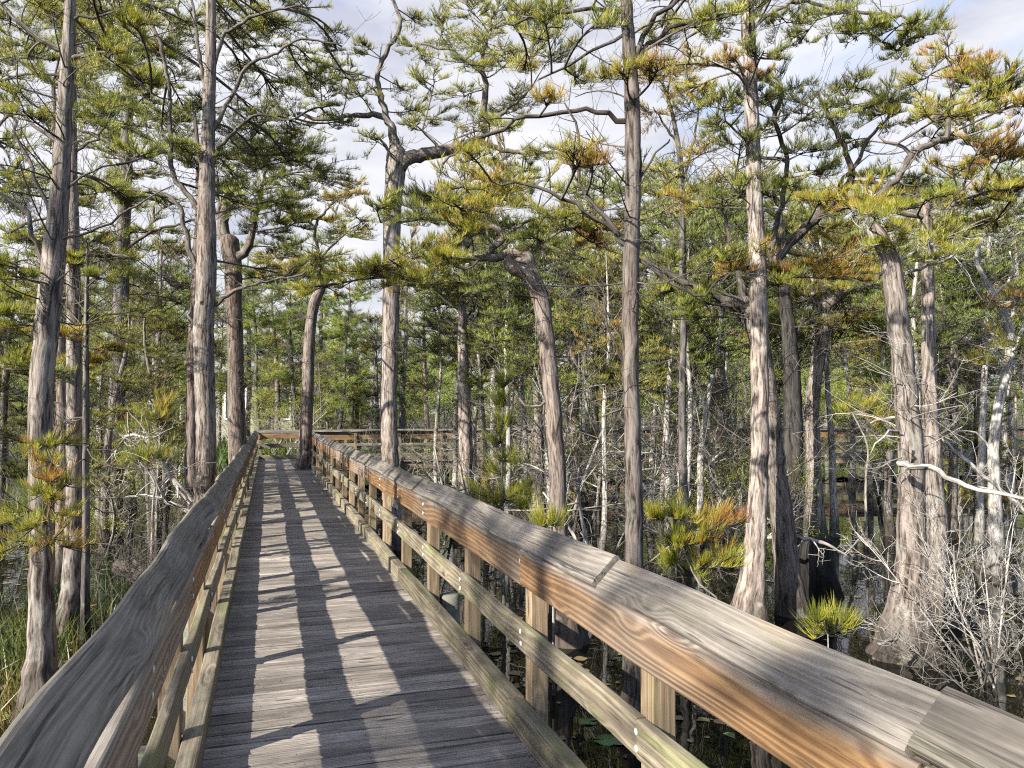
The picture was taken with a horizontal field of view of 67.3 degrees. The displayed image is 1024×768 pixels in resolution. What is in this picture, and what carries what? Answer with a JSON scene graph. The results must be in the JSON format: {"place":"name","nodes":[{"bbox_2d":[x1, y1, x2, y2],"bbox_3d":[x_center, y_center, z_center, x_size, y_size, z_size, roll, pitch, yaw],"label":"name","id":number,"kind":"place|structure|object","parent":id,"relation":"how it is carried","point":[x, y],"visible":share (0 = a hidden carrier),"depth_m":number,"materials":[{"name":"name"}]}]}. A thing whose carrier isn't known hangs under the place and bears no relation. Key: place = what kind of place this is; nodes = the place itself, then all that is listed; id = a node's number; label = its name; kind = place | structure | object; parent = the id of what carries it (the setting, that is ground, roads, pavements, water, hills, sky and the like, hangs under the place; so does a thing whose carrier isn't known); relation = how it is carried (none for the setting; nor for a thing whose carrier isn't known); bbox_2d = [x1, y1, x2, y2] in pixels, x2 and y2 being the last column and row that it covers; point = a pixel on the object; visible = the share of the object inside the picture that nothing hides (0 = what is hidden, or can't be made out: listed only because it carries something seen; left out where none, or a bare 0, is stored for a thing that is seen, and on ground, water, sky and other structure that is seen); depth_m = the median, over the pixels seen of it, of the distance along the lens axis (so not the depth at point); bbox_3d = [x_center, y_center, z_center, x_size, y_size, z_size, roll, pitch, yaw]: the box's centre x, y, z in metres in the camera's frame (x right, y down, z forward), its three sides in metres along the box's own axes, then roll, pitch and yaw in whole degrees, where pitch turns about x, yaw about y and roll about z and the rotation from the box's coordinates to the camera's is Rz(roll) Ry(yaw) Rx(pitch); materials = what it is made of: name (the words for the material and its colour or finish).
{"place":"outdoors","nodes":[
{"label":"outdoors","id":0,"kind":"place"},
{"bbox_2d":[0,452,1023,767],"bbox_3d":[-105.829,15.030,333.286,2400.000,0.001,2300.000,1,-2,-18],"label":"water","id":1,"kind":"structure","parent":0,"point":[716,748],"depth_m":9.51,"materials":[{"name":"black liquid"}]},
{"bbox_2d":[0,215,55,513],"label":"cypress tree","id":2,"kind":"object","parent":1,"relation":"in","point":[7,338],"visible":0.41,"depth_m":16.88,"materials":[{"name":"green plant"}]},
{"bbox_2d":[0,322,92,481],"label":"cypress tree","id":3,"kind":"object","parent":1,"relation":"in","point":[18,421],"visible":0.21,"depth_m":16.63,"materials":[{"name":"green plant"}]},
{"bbox_2d":[0,0,168,637],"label":"cypress tree","id":4,"kind":"object","parent":1,"relation":"in","point":[70,591],"visible":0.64,"depth_m":7.97,"materials":[{"name":"green plant"}]},
{"bbox_2d":[0,0,181,583],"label":"cypress tree","id":5,"kind":"object","parent":1,"relation":"in","point":[60,393],"visible":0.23,"depth_m":10.47,"materials":[{"name":"green plant"}]},
{"bbox_2d":[0,181,197,640],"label":"cypress sapling","id":6,"kind":"object","parent":1,"relation":"in","point":[85,613],"visible":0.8,"depth_m":7.78,"materials":[{"name":"plant"}]},
{"bbox_2d":[0,0,205,723],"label":"cypress tree","id":7,"kind":"object","parent":1,"relation":"on","point":[40,668],"visible":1,"depth_m":5.74,"materials":[{"name":"green plant"}]},
{"bbox_2d":[82,333,137,537],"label":"cypress tree","id":8,"kind":"object","parent":1,"relation":"in","point":[101,437],"visible":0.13,"depth_m":14.06,"materials":[{"name":"green plant"}]},
{"bbox_2d":[53,260,172,553],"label":"cypress tree","id":9,"kind":"object","parent":1,"relation":"in","point":[108,446],"visible":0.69,"depth_m":12.64,"materials":[{"name":"green plant"}]},
{"bbox_2d":[63,464,202,599],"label":"bare bush","id":10,"kind":"object","parent":1,"relation":"on","point":[136,554],"visible":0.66,"depth_m":9.22,"materials":[{"name":"grey plant"}]},
{"bbox_2d":[100,273,188,528],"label":"cypress tree","id":11,"kind":"object","parent":1,"relation":"on","point":[147,333],"visible":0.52,"depth_m":15.36,"materials":[{"name":"green plant"}]},
{"bbox_2d":[112,382,180,554],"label":"cypress sapling","id":12,"kind":"object","parent":1,"relation":"in","point":[161,410],"visible":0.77,"depth_m":12.45,"materials":[{"name":"green plant"}]},
{"bbox_2d":[114,425,187,562],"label":"cypress sapling","id":13,"kind":"object","parent":1,"relation":"in","point":[148,452],"visible":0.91,"depth_m":10.49,"materials":[{"name":"green plant"}]},
{"bbox_2d":[94,206,251,520],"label":"cypress tree","id":14,"kind":"object","parent":1,"relation":"in","point":[174,285],"visible":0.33,"depth_m":16.41,"materials":[{"name":"green plant"}]},
{"bbox_2d":[112,73,254,515],"bbox_3d":[-4.862,-0.739,11.659,2.209,8.024,1.905,-2,-3,38],"label":"cypress tree","id":15,"kind":"object","parent":1,"relation":"in","point":[190,437],"visible":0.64,"depth_m":11.62,"materials":[{"name":"green plant"}]},
{"bbox_2d":[90,400,193,503],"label":"dead branch","id":16,"kind":"object","parent":15,"relation":"attached to","point":[174,481],"visible":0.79,"depth_m":11.46,"materials":[{"name":"grey wood"}]},
{"bbox_2d":[83,0,380,503],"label":"cypress tree","id":17,"kind":"object","parent":1,"relation":"in","point":[261,21],"visible":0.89,"depth_m":11.74,"materials":[{"name":"green plant"}]},
{"bbox_2d":[90,437,215,524],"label":"dead branch","id":18,"kind":"object","parent":17,"relation":"attached to","point":[166,501],"visible":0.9,"depth_m":10.53,"materials":[{"name":"grey wood"}]},
{"bbox_2d":[173,91,360,489],"bbox_3d":[-4.711,-1.139,14.752,3.767,9.019,2.660,0,-2,-6],"label":"cypress tree","id":19,"kind":"object","parent":1,"relation":"in","point":[231,251],"visible":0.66,"depth_m":14.85,"materials":[{"name":"green plant"}]},
{"bbox_2d":[285,346,342,429],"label":"cypress tree","id":20,"kind":"object","parent":1,"relation":"in","point":[328,409],"visible":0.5,"depth_m":33.20,"materials":[{"name":"green plant"}]},
{"bbox_2d":[397,288,452,442],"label":"cypress tree","id":21,"kind":"object","parent":1,"relation":"on","point":[424,364],"visible":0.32,"depth_m":43.93,"materials":[{"name":"green plant"}]},
{"bbox_2d":[398,282,480,482],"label":"cypress tree","id":22,"kind":"object","parent":1,"relation":"in","point":[433,377],"visible":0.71,"depth_m":17.27,"materials":[{"name":"green plant"}]},
{"bbox_2d":[279,123,622,648],"bbox_3d":[-0.537,0.311,7.607,3.397,5.739,2.361,1,-2,-18],"label":"cypress tree","id":23,"kind":"object","parent":1,"relation":"in","point":[570,633],"visible":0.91,"depth_m":7.61,"materials":[{"name":"green plant"}]},
{"bbox_2d":[405,230,509,489],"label":"cypress tree","id":24,"kind":"object","parent":1,"relation":"in","point":[455,420],"visible":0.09,"depth_m":19.84,"materials":[{"name":"green plant"}]},
{"bbox_2d":[400,196,547,499],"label":"cypress tree","id":25,"kind":"object","parent":1,"relation":"in","point":[475,424],"visible":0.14,"depth_m":18.17,"materials":[{"name":"green plant"}]},
{"bbox_2d":[424,215,532,501],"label":"cypress tree","id":26,"kind":"object","parent":1,"relation":"in","point":[473,357],"visible":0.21,"depth_m":15.64,"materials":[{"name":"green plant"}]},
{"bbox_2d":[452,365,545,605],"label":"cypress sapling","id":27,"kind":"object","parent":1,"relation":"in","point":[505,420],"visible":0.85,"depth_m":8.92,"materials":[{"name":"green plant"}]},
{"bbox_2d":[444,210,564,513],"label":"cypress tree","id":28,"kind":"object","parent":1,"relation":"on","point":[505,313],"visible":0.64,"depth_m":13.51,"materials":[{"name":"green plant"}]},
{"bbox_2d":[0,490,1023,757],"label":"floating leaves","id":29,"kind":"object","parent":1,"relation":"on","point":[580,658],"visible":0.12,"depth_m":7.30,"materials":[{"name":"green plant"}]},
{"bbox_2d":[521,490,574,694],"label":"cypress sapling","id":30,"kind":"object","parent":1,"relation":"in","point":[539,516],"visible":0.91,"depth_m":6.25,"materials":[{"name":"green plant"}]},
{"bbox_2d":[484,193,614,528],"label":"cypress tree","id":31,"kind":"object","parent":1,"relation":"in","point":[560,328],"visible":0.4,"depth_m":14.02,"materials":[{"name":"green plant"}]},
{"bbox_2d":[467,320,742,544],"bbox_3d":[0.804,1.075,10.528,3.408,3.990,3.647,2,-3,-39],"label":"shrub","id":32,"kind":"object","parent":1,"relation":"in","point":[578,487],"visible":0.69,"depth_m":10.27,"materials":[{"name":"grey plant"}]},
{"bbox_2d":[542,229,697,550],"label":"cypress tree","id":33,"kind":"object","parent":1,"relation":"in","point":[606,376],"visible":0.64,"depth_m":12.61,"materials":[{"name":"green plant"}]},
{"bbox_2d":[606,205,714,524],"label":"cypress tree","id":34,"kind":"object","parent":1,"relation":"in","point":[650,335],"visible":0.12,"depth_m":15.86,"materials":[{"name":"green plant"}]},
{"bbox_2d":[563,328,780,532],"bbox_3d":[2.965,1.117,14.066,3.858,4.221,3.604,1,-2,-24],"label":"shrub","id":35,"kind":"object","parent":1,"relation":"in","point":[690,491],"visible":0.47,"depth_m":13.89,"materials":[{"name":"grey plant"}]},
{"bbox_2d":[638,280,713,530],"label":"cypress tree","id":36,"kind":"object","parent":1,"relation":"in","point":[657,369],"visible":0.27,"depth_m":15.15,"materials":[{"name":"green plant"}]},
{"bbox_2d":[604,132,749,533],"bbox_3d":[3.094,-0.828,13.977,2.746,8.094,2.562,-2,-3,40],"label":"cypress tree","id":37,"kind":"object","parent":1,"relation":"in","point":[659,218],"visible":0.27,"depth_m":14.09,"materials":[{"name":"green plant"}]},
{"bbox_2d":[639,213,750,492],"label":"cypress tree","id":38,"kind":"object","parent":1,"relation":"in","point":[690,361],"visible":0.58,"depth_m":12.87,"materials":[{"name":"green plant"}]},
{"bbox_2d":[647,153,750,510],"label":"cypress tree","id":39,"kind":"object","parent":1,"relation":"in","point":[735,221],"visible":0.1,"depth_m":18.18,"materials":[{"name":"green plant"}]},
{"bbox_2d":[643,485,758,598],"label":"cypress sapling","id":40,"kind":"object","parent":1,"relation":"in","point":[671,558],"visible":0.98,"depth_m":5.95,"materials":[{"name":"green plant"}]},
{"bbox_2d":[620,403,804,541],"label":"shrub","id":41,"kind":"object","parent":1,"relation":"in","point":[711,480],"visible":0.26,"depth_m":15.00,"materials":[{"name":"grey plant"}]},
{"bbox_2d":[658,182,791,546],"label":"cypress tree","id":42,"kind":"object","parent":1,"relation":"in","point":[709,394],"visible":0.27,"depth_m":13.23,"materials":[{"name":"green plant"}]},
{"bbox_2d":[799,536,844,601],"bbox_3d":[3.859,2.417,9.622,0.808,1.004,0.760,0,-2,10],"label":"stump","id":43,"kind":"object","parent":1,"relation":"in","point":[819,578],"visible":0.62,"depth_m":9.44,"materials":[{"name":"brown wood"}]},
{"bbox_2d":[769,153,883,463],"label":"cypress tree","id":44,"kind":"object","parent":1,"relation":"in","point":[813,246],"visible":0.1,"depth_m":19.00,"materials":[{"name":"green plant"}]},
{"bbox_2d":[791,593,867,647],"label":"cypress sapling","id":45,"kind":"object","parent":1,"relation":"in","point":[840,622],"visible":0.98,"depth_m":4.59,"materials":[{"name":"green plant"}]},
{"bbox_2d":[768,172,891,537],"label":"cypress tree","id":46,"kind":"object","parent":1,"relation":"in","point":[834,529],"visible":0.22,"depth_m":14.36,"materials":[{"name":"green plant"}]},
{"bbox_2d":[827,385,895,549],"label":"cypress sapling","id":47,"kind":"object","parent":1,"relation":"in","point":[864,403],"visible":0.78,"depth_m":12.97,"materials":[{"name":"green plant"}]},
{"bbox_2d":[803,190,956,502],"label":"cypress tree","id":48,"kind":"object","parent":1,"relation":"in","point":[857,346],"visible":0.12,"depth_m":19.58,"materials":[{"name":"green plant"}]},
{"bbox_2d":[840,254,958,473],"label":"cypress tree","id":49,"kind":"object","parent":1,"relation":"in","point":[858,381],"visible":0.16,"depth_m":18.40,"materials":[{"name":"green plant"}]},
{"bbox_2d":[846,173,1004,447],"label":"cypress tree","id":50,"kind":"object","parent":1,"relation":"in","point":[914,310],"visible":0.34,"depth_m":12.73,"materials":[{"name":"green plant"}]},
{"bbox_2d":[906,258,1011,523],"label":"cypress tree","id":51,"kind":"object","parent":1,"relation":"on","point":[961,518],"visible":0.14,"depth_m":15.92,"materials":[{"name":"green plant"}]},
{"bbox_2d":[910,204,1022,539],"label":"cypress tree","id":52,"kind":"object","parent":1,"relation":"on","point":[952,512],"visible":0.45,"depth_m":13.93,"materials":[{"name":"green plant"}]},
{"bbox_2d":[910,145,1023,548],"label":"cypress tree","id":53,"kind":"object","parent":1,"relation":"in","point":[979,522],"visible":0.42,"depth_m":13.20,"materials":[{"name":"green plant"}]},
{"bbox_2d":[935,165,1023,575],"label":"cypress tree","id":54,"kind":"object","parent":1,"relation":"on","point":[1010,342],"visible":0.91,"depth_m":10.94,"materials":[{"name":"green plant"}]},
{"bbox_2d":[936,285,1023,531],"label":"cypress tree","id":55,"kind":"object","parent":1,"relation":"on","point":[977,384],"visible":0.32,"depth_m":14.93,"materials":[{"name":"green plant"}]},
{"bbox_2d":[959,138,1023,492],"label":"cypress tree","id":56,"kind":"object","parent":1,"relation":"in","point":[1014,252],"visible":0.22,"depth_m":21.24,"materials":[{"name":"green plant"}]},
{"bbox_2d":[0,0,1023,413],"label":"sky","id":57,"kind":"structure","parent":0,"point":[999,24],"materials":[{"name":"white"}]},
{"bbox_2d":[7,414,1023,452],"bbox_3d":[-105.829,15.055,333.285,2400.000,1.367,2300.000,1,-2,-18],"label":"ground","id":58,"kind":"structure","parent":0,"point":[564,421],"depth_m":111.72,"materials":[{"name":"soil"}]},
{"bbox_2d":[54,353,183,556],"bbox_3d":[-6.541,1.207,12.293,2.514,3.742,3.753,0,-2,-11],"label":"shrub","id":59,"kind":"object","parent":58,"relation":"on","point":[113,508],"visible":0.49,"depth_m":12.43,"materials":[{"name":"grey plant"}]},
{"bbox_2d":[135,255,191,496],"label":"pine tree","id":60,"kind":"object","parent":58,"relation":"on","point":[178,374],"visible":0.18,"depth_m":21.37,"materials":[{"name":"green plant"}]},
{"bbox_2d":[34,0,321,539],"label":"tree","id":61,"kind":"object","parent":58,"relation":"on","point":[148,230],"visible":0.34,"depth_m":13.95,"materials":[{"name":"green plant"}]},
{"bbox_2d":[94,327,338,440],"bbox_3d":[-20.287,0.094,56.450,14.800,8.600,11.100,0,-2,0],"label":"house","id":62,"kind":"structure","parent":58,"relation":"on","point":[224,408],"depth_m":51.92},
{"bbox_2d":[215,230,280,438],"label":"pine tree","id":63,"kind":"object","parent":58,"relation":"on","point":[246,362],"visible":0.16,"depth_m":41.79,"materials":[{"name":"green plant"}]},
{"bbox_2d":[215,280,288,454],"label":"pine tree","id":64,"kind":"object","parent":58,"relation":"on","point":[257,351],"visible":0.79,"depth_m":33.01,"materials":[{"name":"green plant"}]},
{"bbox_2d":[242,238,313,448],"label":"cypress tree","id":65,"kind":"object","parent":58,"relation":"on","point":[278,383],"visible":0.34,"depth_m":35.71,"materials":[{"name":"green plant"}]},
{"bbox_2d":[216,322,348,454],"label":"shrub","id":66,"kind":"object","parent":58,"relation":"on","point":[278,422],"visible":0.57,"depth_m":30.80,"materials":[{"name":"green plant"}]},
{"bbox_2d":[246,282,325,453],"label":"pine tree","id":67,"kind":"object","parent":58,"relation":"on","point":[290,342],"visible":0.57,"depth_m":33.82,"materials":[{"name":"green plant"}]},
{"bbox_2d":[250,172,381,469],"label":"cypress tree","id":68,"kind":"object","parent":58,"relation":"on","point":[304,458],"visible":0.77,"depth_m":22.51,"materials":[{"name":"green plant"}]},
{"bbox_2d":[285,241,350,429],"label":"pine tree","id":69,"kind":"object","parent":58,"relation":"on","point":[320,344],"visible":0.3,"depth_m":36.71,"materials":[{"name":"green plant"}]},
{"bbox_2d":[314,285,381,442],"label":"tree","id":70,"kind":"object","parent":58,"relation":"on","point":[342,405],"visible":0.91,"depth_m":32.87,"materials":[{"name":"green plant"}]},
{"bbox_2d":[320,303,410,449],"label":"cypress tree","id":71,"kind":"object","parent":58,"relation":"on","point":[371,343],"visible":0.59,"depth_m":34.82,"materials":[{"name":"green plant"}]},
{"bbox_2d":[367,261,432,442],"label":"cypress tree","id":72,"kind":"object","parent":58,"relation":"on","point":[403,393],"visible":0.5,"depth_m":36.09,"materials":[{"name":"green plant"}]},
{"bbox_2d":[325,374,545,532],"bbox_3d":[-0.895,2.002,15.447,4.743,4.354,4.706,-1,-2,24],"label":"shrub","id":73,"kind":"object","parent":58,"relation":"on","point":[439,481],"visible":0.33,"depth_m":14.45,"materials":[{"name":"grey plant"}]},
{"bbox_2d":[285,0,609,550],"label":"cypress tree","id":74,"kind":"object","parent":58,"relation":"on","point":[400,160],"visible":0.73,"depth_m":12.89,"materials":[{"name":"green plant"}]},
{"bbox_2d":[402,160,531,497],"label":"cypress tree","id":75,"kind":"object","parent":58,"relation":"on","point":[464,409],"visible":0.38,"depth_m":14.88,"materials":[{"name":"green plant"}]},
{"bbox_2d":[0,427,1022,735],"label":"grass","id":76,"kind":"structure","parent":58,"relation":"on","point":[20,631],"depth_m":7.58,"materials":[{"name":"green plant"}]},
{"bbox_2d":[0,427,1023,767],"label":"boardwalk","id":77,"kind":"structure","parent":58,"relation":"on","point":[168,637],"depth_m":3.81,"materials":[{"name":"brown wood"}]},
{"bbox_2d":[1,282,1023,429],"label":"woods","id":78,"kind":"object","parent":58,"relation":"on","point":[434,402],"visible":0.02,"depth_m":70.72,"materials":[{"name":"green plant"}]},
{"bbox_2d":[476,258,620,524],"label":"cypress tree","id":79,"kind":"object","parent":58,"relation":"on","point":[538,441],"visible":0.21,"depth_m":14.41,"materials":[{"name":"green plant"}]},
{"bbox_2d":[411,267,714,537],"bbox_3d":[0.912,0.696,14.602,5.913,5.257,5.507,-1,-2,21],"label":"shrub","id":80,"kind":"object","parent":58,"relation":"on","point":[598,434],"visible":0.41,"depth_m":14.74,"materials":[{"name":"grey plant"}]},
{"bbox_2d":[528,219,649,518],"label":"cypress tree","id":81,"kind":"object","parent":58,"relation":"on","point":[570,497],"visible":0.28,"depth_m":16.87,"materials":[{"name":"green plant"}]},
{"bbox_2d":[398,0,796,712],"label":"cypress tree","id":82,"kind":"object","parent":58,"relation":"on","point":[628,74],"visible":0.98,"depth_m":5.55,"materials":[{"name":"green plant"}]},
{"bbox_2d":[514,448,691,584],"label":"shrub","id":83,"kind":"object","parent":58,"relation":"on","point":[619,545],"visible":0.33,"depth_m":10.99,"materials":[{"name":"grey plant"}]},
{"bbox_2d":[554,158,653,506],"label":"cypress tree","id":84,"kind":"object","parent":58,"relation":"on","point":[603,187],"visible":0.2,"depth_m":18.88,"materials":[{"name":"green plant"}]},
{"bbox_2d":[612,31,769,561],"bbox_3d":[2.724,-1.272,11.846,2.382,9.065,2.449,-1,-2,14],"label":"cypress tree","id":85,"kind":"object","parent":58,"relation":"on","point":[681,174],"visible":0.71,"depth_m":11.93,"materials":[{"name":"green plant"}]},
{"bbox_2d":[590,402,813,547],"bbox_3d":[3.182,2.099,13.861,3.860,3.571,3.890,0,-2,6],"label":"shrub","id":86,"kind":"object","parent":58,"relation":"on","point":[663,525],"visible":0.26,"depth_m":13.63,"materials":[{"name":"grey plant"}]},
{"bbox_2d":[672,278,747,512],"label":"cypress tree","id":87,"kind":"object","parent":58,"relation":"on","point":[715,396],"visible":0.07,"depth_m":16.87,"materials":[{"name":"green plant"}]},
{"bbox_2d":[643,339,840,580],"bbox_3d":[3.781,1.181,11.536,3.747,3.736,2.510,2,-3,-42],"label":"shrub","id":88,"kind":"object","parent":58,"relation":"on","point":[742,500],"visible":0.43,"depth_m":10.99,"materials":[{"name":"grey plant"}]},
{"bbox_2d":[652,153,861,460],"bbox_3d":[6.256,-1.325,20.329,3.875,9.935,4.491,1,-2,-19],"label":"cypress tree","id":89,"kind":"object","parent":58,"relation":"on","point":[742,239],"visible":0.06,"depth_m":19.68,"materials":[{"name":"green plant"}]},
{"bbox_2d":[653,348,883,521],"bbox_3d":[5.260,1.067,16.808,5.124,4.556,4.773,-2,-3,37],"label":"shrub","id":90,"kind":"object","parent":58,"relation":"on","point":[734,422],"visible":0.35,"depth_m":16.49,"materials":[{"name":"grey plant"}]},
{"bbox_2d":[693,179,849,549],"bbox_3d":[4.756,-0.077,13.140,2.551,6.946,2.361,1,-2,-18],"label":"cypress tree","id":91,"kind":"object","parent":58,"relation":"on","point":[792,398],"visible":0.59,"depth_m":12.89,"materials":[{"name":"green plant"}]},
{"bbox_2d":[639,54,935,618],"bbox_3d":[3.466,-0.360,8.737,3.943,7.009,2.095,0,-2,-7],"label":"cypress tree","id":92,"kind":"object","parent":58,"relation":"on","point":[789,591],"visible":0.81,"depth_m":8.63,"materials":[{"name":"green plant"}]},
{"bbox_2d":[646,0,957,621],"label":"cypress tree","id":93,"kind":"object","parent":58,"relation":"on","point":[749,595],"visible":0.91,"depth_m":8.11,"materials":[{"name":"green plant"}]},
{"bbox_2d":[768,243,900,539],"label":"cypress tree","id":94,"kind":"object","parent":58,"relation":"on","point":[812,403],"visible":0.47,"depth_m":13.90,"materials":[{"name":"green plant"}]},
{"bbox_2d":[787,201,893,488],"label":"cypress tree","id":95,"kind":"object","parent":58,"relation":"on","point":[851,483],"visible":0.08,"depth_m":23.50,"materials":[{"name":"green plant"}]},
{"bbox_2d":[830,254,941,536],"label":"pine tree","id":96,"kind":"object","parent":58,"relation":"on","point":[889,527],"visible":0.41,"depth_m":14.35,"materials":[{"name":"green plant"}]},
{"bbox_2d":[786,168,1023,667],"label":"cypress tree","id":97,"kind":"object","parent":58,"relation":"on","point":[912,465],"visible":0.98,"depth_m":7.14,"materials":[{"name":"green plant"}]},
{"bbox_2d":[810,17,1023,627],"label":"cypress tree","id":98,"kind":"object","parent":58,"relation":"on","point":[991,86],"visible":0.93,"depth_m":8.33,"materials":[{"name":"green plant"}]},
{"bbox_2d":[870,366,1023,513],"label":"dead branch","id":99,"kind":"object","parent":98,"relation":"attached to","point":[974,467],"visible":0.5,"depth_m":8.39,"materials":[{"name":"grey wood"}]},
{"bbox_2d":[835,458,1023,695],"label":"bare bush","id":100,"kind":"object","parent":58,"relation":"on","point":[993,665],"visible":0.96,"depth_m":6.52,"materials":[{"name":"grey plant"}]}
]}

